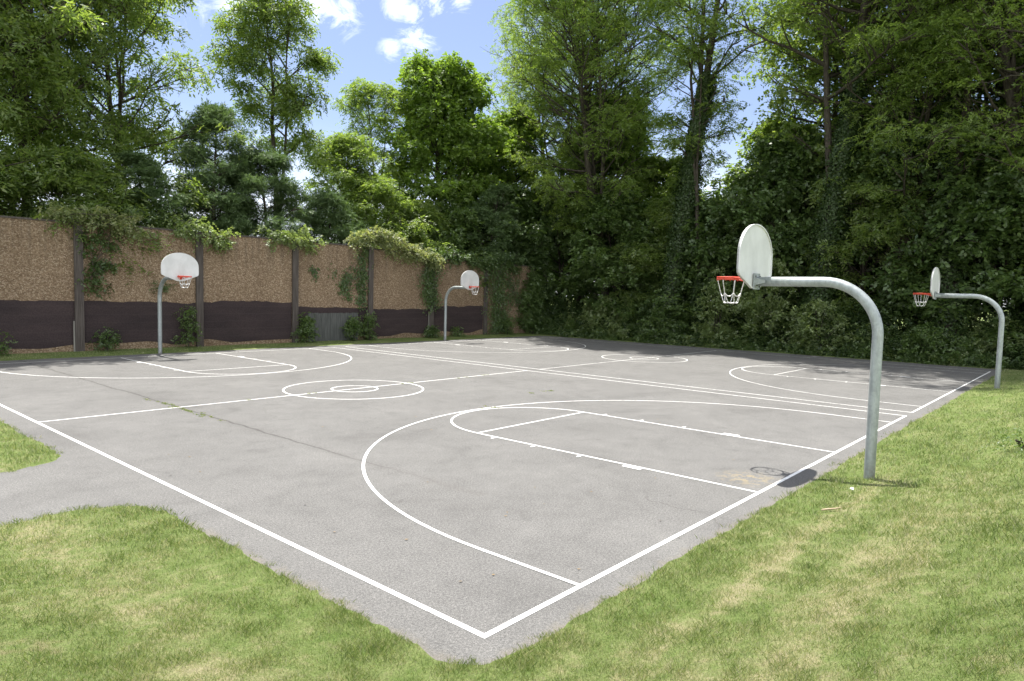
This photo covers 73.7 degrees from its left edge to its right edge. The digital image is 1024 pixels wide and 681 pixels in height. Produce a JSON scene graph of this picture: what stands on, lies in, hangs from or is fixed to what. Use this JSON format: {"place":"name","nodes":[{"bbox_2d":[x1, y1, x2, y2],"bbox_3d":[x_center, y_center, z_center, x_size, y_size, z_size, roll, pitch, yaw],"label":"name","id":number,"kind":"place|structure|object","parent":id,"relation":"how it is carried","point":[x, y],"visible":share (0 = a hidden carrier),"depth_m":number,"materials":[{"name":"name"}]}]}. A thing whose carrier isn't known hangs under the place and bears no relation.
{"place":"outdoors","nodes":[
{"label":"outdoors","id":0,"kind":"place"},
{"bbox_2d":[0,336,1001,664],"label":"court asphalt","id":1,"kind":"structure","parent":0,"point":[286,466],"depth_m":11.53,"materials":[{"name":"grey asphalt"}]},
{"bbox_2d":[157,253,198,353],"bbox_3d":[-13.032,-1.153,25.894,2.485,4.320,1.317,3,4,23],"label":"basketball hoop","id":2,"kind":"object","parent":1,"relation":"on","point":[179,267],"visible":0.99,"depth_m":25.65,"materials":[{"name":"metal"}]},
{"bbox_2d":[145,374,552,420],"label":"crack weeds","id":3,"kind":"object","parent":1,"relation":"on","point":[191,411],"visible":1,"depth_m":15.40,"materials":[{"name":"green plant"}]},
{"bbox_2d":[0,347,905,637],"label":"court markings","id":4,"kind":"object","parent":1,"relation":"on","point":[496,629],"visible":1,"depth_m":8.51,"materials":[{"name":"paint"}]},
{"bbox_2d":[444,270,479,339],"bbox_3d":[-2.899,-1.687,37.466,1.317,4.320,2.485,-8,10,-67],"label":"basketball hoop","id":5,"kind":"object","parent":1,"relation":"on","point":[469,279],"visible":0.98,"depth_m":37.31,"materials":[{"name":"metal"}]},
{"bbox_2d":[185,337,855,574],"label":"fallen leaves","id":6,"kind":"object","parent":1,"relation":"on","point":[431,429],"visible":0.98,"depth_m":10.71,"materials":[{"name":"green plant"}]},
{"bbox_2d":[348,337,990,412],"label":"court markings","id":7,"kind":"object","parent":1,"relation":"on","point":[736,377],"visible":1,"depth_m":25.36,"materials":[{"name":"paint"}]},
{"bbox_2d":[717,224,883,478],"bbox_3d":[4.541,0.280,11.087,1.317,4.320,2.485,-8,10,-67],"label":"basketball hoop","id":8,"kind":"object","parent":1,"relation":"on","point":[754,259],"visible":0.97,"depth_m":10.52,"materials":[{"name":"metal"}]},
{"bbox_2d":[913,267,1004,388],"bbox_3d":[14.673,-0.253,22.659,2.485,4.320,1.317,3,4,23],"label":"basketball hoop","id":9,"kind":"object","parent":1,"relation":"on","point":[935,286],"visible":0.98,"depth_m":21.83,"materials":[{"name":"metal"}]},
{"bbox_2d":[0,0,1022,306],"label":"sky","id":10,"kind":"structure","parent":0,"point":[371,37],"materials":[{"name":"blue"}]},
{"bbox_2d":[0,299,1023,680],"bbox_3d":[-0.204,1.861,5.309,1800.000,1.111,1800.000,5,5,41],"label":"lawn","id":11,"kind":"structure","parent":0,"point":[574,657],"depth_m":5.68,"materials":[{"name":"green plant"}]},
{"bbox_2d":[0,331,17,356],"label":"weed","id":12,"kind":"object","parent":11,"relation":"on","point":[6,348],"visible":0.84,"depth_m":24.21,"materials":[{"name":"green plant"}]},
{"bbox_2d":[0,141,56,217],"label":"tree","id":13,"kind":"object","parent":11,"relation":"on","point":[11,199],"visible":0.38,"depth_m":26.32,"materials":[{"name":"green plant"}]},
{"bbox_2d":[0,0,82,207],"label":"walnut tree","id":14,"kind":"object","parent":11,"relation":"on","point":[9,128],"visible":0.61,"depth_m":27.27,"materials":[{"name":"green plant"}]},
{"bbox_2d":[0,0,126,208],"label":"walnut tree","id":15,"kind":"object","parent":11,"relation":"on","point":[13,144],"visible":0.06,"depth_m":31.94,"materials":[{"name":"green plant"}]},
{"bbox_2d":[0,0,174,209],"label":"walnut tree","id":16,"kind":"object","parent":11,"relation":"on","point":[56,80],"visible":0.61,"depth_m":27.78,"materials":[{"name":"green plant"}]},
{"bbox_2d":[2,140,180,284],"bbox_3d":[-17.984,-4.067,29.064,7.711,8.419,7.600,5,5,44],"label":"tree","id":17,"kind":"object","parent":11,"relation":"on","point":[92,178],"visible":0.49,"depth_m":27.49,"materials":[{"name":"green plant"}]},
{"bbox_2d":[87,326,122,351],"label":"weed","id":18,"kind":"object","parent":11,"relation":"on","point":[101,342],"visible":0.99,"depth_m":26.71,"materials":[{"name":"green plant"}]},
{"bbox_2d":[0,0,260,227],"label":"walnut tree","id":19,"kind":"object","parent":11,"relation":"on","point":[155,23],"visible":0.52,"depth_m":32.05,"materials":[{"name":"green plant"}]},
{"bbox_2d":[109,147,234,293],"bbox_3d":[-15.624,-4.144,30.333,6.379,8.522,5.415,1,4,-5],"label":"pine tree","id":20,"kind":"object","parent":11,"relation":"on","point":[148,169],"visible":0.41,"depth_m":29.58,"materials":[{"name":"green plant"}]},
{"bbox_2d":[171,306,202,347],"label":"weed","id":21,"kind":"object","parent":11,"relation":"on","point":[189,330],"visible":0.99,"depth_m":29.04,"materials":[{"name":"green plant"}]},
{"bbox_2d":[153,97,278,236],"bbox_3d":[-15.008,-5.955,33.051,6.017,11.836,7.088,3,4,20],"label":"pine tree","id":22,"kind":"object","parent":11,"relation":"on","point":[215,114],"visible":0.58,"depth_m":32.80,"materials":[{"name":"green plant"}]},
{"bbox_2d":[170,160,263,234],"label":"pine tree","id":23,"kind":"object","parent":11,"relation":"on","point":[204,211],"visible":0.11,"depth_m":34.48,"materials":[{"name":"green plant"}]},
{"bbox_2d":[5,196,508,255],"bbox_3d":[-12.787,-3.912,33.940,3.928,4.283,40.457,5,5,41],"label":"hedge growth","id":24,"kind":"object","parent":11,"relation":"on","point":[145,222],"visible":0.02,"depth_m":29.42,"materials":[{"name":"green plant"}]},
{"bbox_2d":[0,215,534,353],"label":"noise wall","id":25,"kind":"structure","parent":11,"relation":"on","point":[47,305],"depth_m":30.16,"materials":[{"name":"brown paint"}]},
{"bbox_2d":[36,201,153,246],"bbox_3d":[-16.054,-4.501,26.467,3.953,1.619,1.663,-2,5,-42],"label":"climbing vine","id":26,"kind":"object","parent":25,"relation":"attached to","point":[79,215],"visible":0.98,"depth_m":26.24,"materials":[{"name":"green plant"}]},
{"bbox_2d":[70,216,123,300],"bbox_3d":[-16.110,-3.177,26.575,0.948,3.292,1.932,5,5,41],"label":"climbing vine","id":27,"kind":"object","parent":25,"relation":"attached to","point":[100,270],"visible":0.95,"depth_m":26.50,"materials":[{"name":"green plant"}]},
{"bbox_2d":[163,212,240,255],"bbox_3d":[-13.333,-4.555,29.500,1.417,1.778,3.391,5,5,41],"label":"climbing vine","id":28,"kind":"object","parent":25,"relation":"attached to","point":[222,243],"visible":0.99,"depth_m":29.32,"materials":[{"name":"green plant"}]},
{"bbox_2d":[253,224,328,256],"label":"climbing vine","id":29,"kind":"object","parent":25,"relation":"attached to","point":[302,239],"visible":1,"depth_m":32.67,"materials":[{"name":"green plant"}]},
{"bbox_2d":[308,265,319,281],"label":"climbing vine","id":30,"kind":"object","parent":25,"relation":"attached to","point":[314,271],"visible":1,"depth_m":33.82,"materials":[{"name":"green plant"}]},
{"bbox_2d":[327,245,374,313],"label":"climbing vine","id":31,"kind":"object","parent":25,"relation":"attached to","point":[344,286],"visible":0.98,"depth_m":35.83,"materials":[{"name":"green plant"}]},
{"bbox_2d":[343,225,445,271],"bbox_3d":[-6.229,-5.027,37.574,6.636,2.355,1.804,-2,5,-44],"label":"climbing vine","id":32,"kind":"object","parent":25,"relation":"attached to","point":[384,239],"visible":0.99,"depth_m":36.99,"materials":[{"name":"green plant"}]},
{"bbox_2d":[412,242,447,315],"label":"climbing vine","id":33,"kind":"object","parent":25,"relation":"attached to","point":[431,292],"visible":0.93,"depth_m":39.45,"materials":[{"name":"green plant"}]},
{"bbox_2d":[430,246,523,277],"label":"climbing vine","id":34,"kind":"object","parent":25,"relation":"attached to","point":[471,260],"visible":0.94,"depth_m":41.98,"materials":[{"name":"green plant"}]},
{"bbox_2d":[480,238,514,334],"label":"climbing vine","id":35,"kind":"object","parent":25,"relation":"attached to","point":[497,295],"visible":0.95,"depth_m":43.79,"materials":[{"name":"green plant"}]},
{"bbox_2d":[497,263,524,317],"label":"climbing vine","id":36,"kind":"object","parent":25,"relation":"attached to","point":[513,292],"visible":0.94,"depth_m":45.20,"materials":[{"name":"green plant"}]},
{"bbox_2d":[195,0,343,229],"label":"walnut tree","id":37,"kind":"object","parent":11,"relation":"on","point":[287,107],"visible":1,"depth_m":38.56,"materials":[{"name":"green plant"}]},
{"bbox_2d":[204,136,339,243],"bbox_3d":[-12.684,-5.338,35.599,7.140,10.354,6.277,3,4,24],"label":"pine tree","id":38,"kind":"object","parent":11,"relation":"on","point":[272,164],"visible":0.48,"depth_m":34.44,"materials":[{"name":"green plant"}]},
{"bbox_2d":[290,312,320,342],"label":"weed","id":39,"kind":"object","parent":11,"relation":"on","point":[306,324],"visible":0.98,"depth_m":33.22,"materials":[{"name":"green plant"}]},
{"bbox_2d":[288,182,372,243],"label":"pine tree","id":40,"kind":"object","parent":11,"relation":"on","point":[334,199],"visible":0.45,"depth_m":37.37,"materials":[{"name":"green plant"}]},
{"bbox_2d":[292,130,405,242],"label":"locust tree","id":41,"kind":"object","parent":11,"relation":"on","point":[339,150],"visible":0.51,"depth_m":41.15,"materials":[{"name":"green plant"}]},
{"bbox_2d":[339,315,366,340],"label":"weed","id":42,"kind":"object","parent":11,"relation":"on","point":[356,324],"visible":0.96,"depth_m":35.30,"materials":[{"name":"green plant"}]},
{"bbox_2d":[360,311,380,339],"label":"weed","id":43,"kind":"object","parent":11,"relation":"on","point":[371,319],"visible":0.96,"depth_m":36.12,"materials":[{"name":"green plant"}]},
{"bbox_2d":[324,169,421,247],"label":"locust tree","id":44,"kind":"object","parent":11,"relation":"on","point":[372,190],"visible":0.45,"depth_m":40.79,"materials":[{"name":"green plant"}]},
{"bbox_2d":[323,76,433,227],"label":"locust tree","id":45,"kind":"object","parent":11,"relation":"on","point":[386,95],"visible":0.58,"depth_m":44.80,"materials":[{"name":"green plant"}]},
{"bbox_2d":[373,194,473,258],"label":"tree","id":46,"kind":"object","parent":11,"relation":"on","point":[422,221],"visible":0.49,"depth_m":42.00,"materials":[{"name":"green plant"}]},
{"bbox_2d":[420,324,442,337],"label":"weed","id":47,"kind":"object","parent":11,"relation":"on","point":[430,331],"visible":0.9,"depth_m":39.45,"materials":[{"name":"green plant"}]},
{"bbox_2d":[368,49,517,241],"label":"maple tree","id":48,"kind":"object","parent":11,"relation":"on","point":[449,95],"visible":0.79,"depth_m":45.39,"materials":[{"name":"green plant"}]},
{"bbox_2d":[412,197,495,294],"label":"tree","id":49,"kind":"object","parent":11,"relation":"on","point":[463,219],"visible":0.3,"depth_m":43.67,"materials":[{"name":"green plant"}]},
{"bbox_2d":[450,326,467,336],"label":"weed","id":50,"kind":"object","parent":11,"relation":"on","point":[459,332],"visible":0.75,"depth_m":41.06,"materials":[{"name":"green plant"}]},
{"bbox_2d":[457,182,530,306],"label":"pine tree","id":51,"kind":"object","parent":11,"relation":"on","point":[493,196],"visible":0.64,"depth_m":44.86,"materials":[{"name":"green plant"}]},
{"bbox_2d":[499,317,518,334],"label":"weed","id":52,"kind":"object","parent":11,"relation":"on","point":[509,324],"visible":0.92,"depth_m":44.35,"materials":[{"name":"green plant"}]},
{"bbox_2d":[458,103,560,250],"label":"maple tree","id":53,"kind":"object","parent":11,"relation":"on","point":[505,172],"visible":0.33,"depth_m":49.48,"materials":[{"name":"green plant"}]},
{"bbox_2d":[465,181,554,278],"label":"tree","id":54,"kind":"object","parent":11,"relation":"on","point":[519,196],"visible":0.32,"depth_m":46.78,"materials":[{"name":"green plant"}]},
{"bbox_2d":[515,267,549,333],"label":"shrub","id":55,"kind":"object","parent":11,"relation":"on","point":[535,295],"visible":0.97,"depth_m":45.81,"materials":[{"name":"green plant"}]},
{"bbox_2d":[541,279,559,312],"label":"shrub","id":56,"kind":"object","parent":11,"relation":"on","point":[549,291],"visible":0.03,"depth_m":48.68,"materials":[{"name":"green plant"}]},
{"bbox_2d":[501,192,615,306],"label":"tree","id":57,"kind":"object","parent":11,"relation":"on","point":[553,238],"visible":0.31,"depth_m":47.83,"materials":[{"name":"green plant"}]},
{"bbox_2d":[482,1,646,312],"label":"woodland tree","id":58,"kind":"object","parent":11,"relation":"on","point":[505,40],"visible":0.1,"depth_m":54.27,"materials":[{"name":"green plant"}]},
{"bbox_2d":[491,0,694,297],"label":"locust tree","id":59,"kind":"object","parent":11,"relation":"on","point":[560,188],"visible":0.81,"depth_m":43.45,"materials":[{"name":"green plant"}]},
{"bbox_2d":[579,295,629,337],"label":"shrub","id":60,"kind":"object","parent":11,"relation":"on","point":[601,310],"visible":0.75,"depth_m":43.16,"materials":[{"name":"green plant"}]},
{"bbox_2d":[495,0,714,313],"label":"locust tree","id":61,"kind":"object","parent":11,"relation":"on","point":[592,54],"visible":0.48,"depth_m":46.18,"materials":[{"name":"green plant"}]},
{"bbox_2d":[545,187,670,324],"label":"tree","id":62,"kind":"object","parent":11,"relation":"on","point":[599,216],"visible":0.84,"depth_m":43.57,"materials":[{"name":"green plant"}]},
{"bbox_2d":[559,87,661,293],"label":"woodland tree","id":63,"kind":"object","parent":11,"relation":"on","point":[621,160],"visible":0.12,"depth_m":49.43,"materials":[{"name":"green plant"}]},
{"bbox_2d":[635,306,678,339],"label":"shrub","id":64,"kind":"object","parent":11,"relation":"on","point":[657,315],"visible":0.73,"depth_m":40.43,"materials":[{"name":"green plant"}]},
{"bbox_2d":[612,153,706,306],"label":"maple tree","id":65,"kind":"object","parent":11,"relation":"on","point":[665,166],"visible":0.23,"depth_m":47.72,"materials":[{"name":"green plant"}]},
{"bbox_2d":[607,190,715,309],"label":"tree","id":66,"kind":"object","parent":11,"relation":"on","point":[659,212],"visible":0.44,"depth_m":42.56,"materials":[{"name":"green plant"}]},
{"bbox_2d":[640,0,750,335],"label":"locust tree","id":67,"kind":"object","parent":11,"relation":"on","point":[712,158],"visible":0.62,"depth_m":38.96,"materials":[{"name":"green plant"}]},
{"bbox_2d":[634,0,793,323],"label":"ivy clad tree","id":68,"kind":"object","parent":11,"relation":"on","point":[683,204],"visible":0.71,"depth_m":39.44,"materials":[{"name":"green plant"}]},
{"bbox_2d":[690,266,745,345],"bbox_3d":[11.397,-1.873,38.151,2.880,4.614,2.633,5,5,41],"label":"shrub","id":69,"kind":"object","parent":11,"relation":"on","point":[722,329],"visible":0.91,"depth_m":37.99,"materials":[{"name":"green plant"}]},
{"bbox_2d":[648,196,808,319],"bbox_3d":[12.893,-4.262,41.337,9.267,8.897,7.706,3,4,26],"label":"tree","id":70,"kind":"object","parent":11,"relation":"on","point":[727,263],"visible":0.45,"depth_m":39.71,"materials":[{"name":"green plant"}]},
{"bbox_2d":[671,131,824,321],"bbox_3d":[14.520,-5.872,40.085,10.514,12.408,10.084,1,4,-8],"label":"tree","id":71,"kind":"object","parent":11,"relation":"on","point":[771,152],"visible":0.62,"depth_m":37.66,"materials":[{"name":"green plant"}]},
{"bbox_2d":[703,109,823,315],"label":"maple tree","id":72,"kind":"object","parent":11,"relation":"on","point":[750,138],"visible":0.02,"depth_m":41.62,"materials":[{"name":"green plant"}]},
{"bbox_2d":[505,119,1023,337],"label":"woodland","id":73,"kind":"object","parent":11,"relation":"on","point":[1005,305],"visible":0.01,"depth_m":42.79,"materials":[{"name":"green plant"}]},
{"bbox_2d":[733,245,806,345],"bbox_3d":[13.798,-2.215,36.636,4.046,5.794,3.091,5,5,41],"label":"shrub","id":74,"kind":"object","parent":11,"relation":"on","point":[748,304],"visible":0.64,"depth_m":36.39,"materials":[{"name":"green plant"}]},
{"bbox_2d":[529,265,1023,369],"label":"undergrowth","id":75,"kind":"object","parent":11,"relation":"on","point":[981,341],"visible":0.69,"depth_m":34.86,"materials":[{"name":"green plant"}]},
{"bbox_2d":[736,128,883,324],"bbox_3d":[17.068,-5.874,39.618,7.339,12.561,8.826,1,4,1],"label":"tree","id":76,"kind":"object","parent":11,"relation":"on","point":[784,208],"visible":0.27,"depth_m":37.54,"materials":[{"name":"green plant"}]},
{"bbox_2d":[784,296,850,350],"bbox_3d":[15.617,-0.671,34.775,3.060,3.144,2.743,5,5,41],"label":"shrub","id":77,"kind":"object","parent":11,"relation":"on","point":[820,305],"visible":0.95,"depth_m":34.56,"materials":[{"name":"green plant"}]},
{"bbox_2d":[732,0,923,299],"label":"woodland tree","id":78,"kind":"object","parent":11,"relation":"on","point":[768,64],"visible":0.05,"depth_m":42.26,"materials":[{"name":"green plant"}]},
{"bbox_2d":[821,507,840,510],"bbox_3d":[3.982,2.099,8.514,0.272,0.035,0.026,1,4,-11],"label":"fallen stick","id":79,"kind":"object","parent":11,"relation":"on","point":[829,508],"visible":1,"depth_m":8.50,"materials":[{"name":"beige wood"}]},
{"bbox_2d":[688,0,1000,332],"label":"ivy clad tree","id":80,"kind":"object","parent":11,"relation":"on","point":[830,207],"visible":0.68,"depth_m":34.83,"materials":[{"name":"green plant"}]},
{"bbox_2d":[780,152,940,323],"bbox_3d":[18.919,-4.666,36.374,8.400,10.664,8.523,1,4,-6],"label":"tree","id":81,"kind":"object","parent":11,"relation":"on","point":[887,223],"visible":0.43,"depth_m":34.41,"materials":[{"name":"green plant"}]},
{"bbox_2d":[739,0,1005,318],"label":"woodland tree","id":82,"kind":"object","parent":11,"relation":"on","point":[816,52],"visible":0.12,"depth_m":36.72,"materials":[{"name":"green plant"}]},
{"bbox_2d":[817,0,1023,326],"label":"locust tree","id":83,"kind":"object","parent":11,"relation":"on","point":[908,80],"visible":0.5,"depth_m":31.53,"materials":[{"name":"green plant"}]},
{"bbox_2d":[818,101,1023,324],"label":"tree","id":84,"kind":"object","parent":11,"relation":"on","point":[938,213],"visible":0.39,"depth_m":32.79,"materials":[{"name":"green plant"}]},
{"bbox_2d":[826,0,1023,351],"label":"ivy clad tree","id":85,"kind":"object","parent":11,"relation":"on","point":[945,286],"visible":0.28,"depth_m":31.93,"materials":[{"name":"green plant"}]},
{"bbox_2d":[888,321,968,363],"bbox_3d":[19.196,0.144,31.515,3.040,2.083,2.456,3,4,22],"label":"shrub","id":86,"kind":"object","parent":11,"relation":"on","point":[920,331],"visible":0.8,"depth_m":31.26,"materials":[{"name":"green plant"}]},
{"bbox_2d":[874,0,1023,232],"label":"woodland tree","id":87,"kind":"object","parent":11,"relation":"on","point":[973,95],"visible":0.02,"depth_m":35.73,"materials":[{"name":"green plant"}]},
{"bbox_2d":[882,0,1023,217],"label":"locust tree","id":88,"kind":"object","parent":11,"relation":"on","point":[1009,80],"visible":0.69,"depth_m":29.41,"materials":[{"name":"green plant"}]},
{"bbox_2d":[890,134,1023,330],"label":"tree","id":89,"kind":"object","parent":11,"relation":"on","point":[1004,220],"visible":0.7,"depth_m":30.71,"materials":[{"name":"green plant"}]},
{"bbox_2d":[907,2,1023,327],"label":"woodland tree","id":90,"kind":"object","parent":11,"relation":"on","point":[985,76],"visible":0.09,"depth_m":30.58,"materials":[{"name":"green plant"}]},
{"bbox_2d":[953,167,1023,307],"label":"tree","id":91,"kind":"object","parent":11,"relation":"on","point":[1020,190],"visible":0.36,"depth_m":30.19,"materials":[{"name":"green plant"}]},
{"bbox_2d":[976,58,1023,124],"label":"woodland tree","id":92,"kind":"object","parent":11,"relation":"on","point":[1017,65],"visible":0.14,"depth_m":32.45,"materials":[{"name":"green plant"}]},
{"bbox_2d":[979,427,1023,453],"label":"weed","id":93,"kind":"object","parent":11,"relation":"on","point":[1018,442],"visible":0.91,"depth_m":10.86,"materials":[{"name":"green plant"}]},
{"bbox_2d":[982,1,1022,144],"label":"woodland tree","id":94,"kind":"object","parent":11,"relation":"on","point":[998,86],"depth_m":35.17,"materials":[{"name":"green plant"}]}
]}

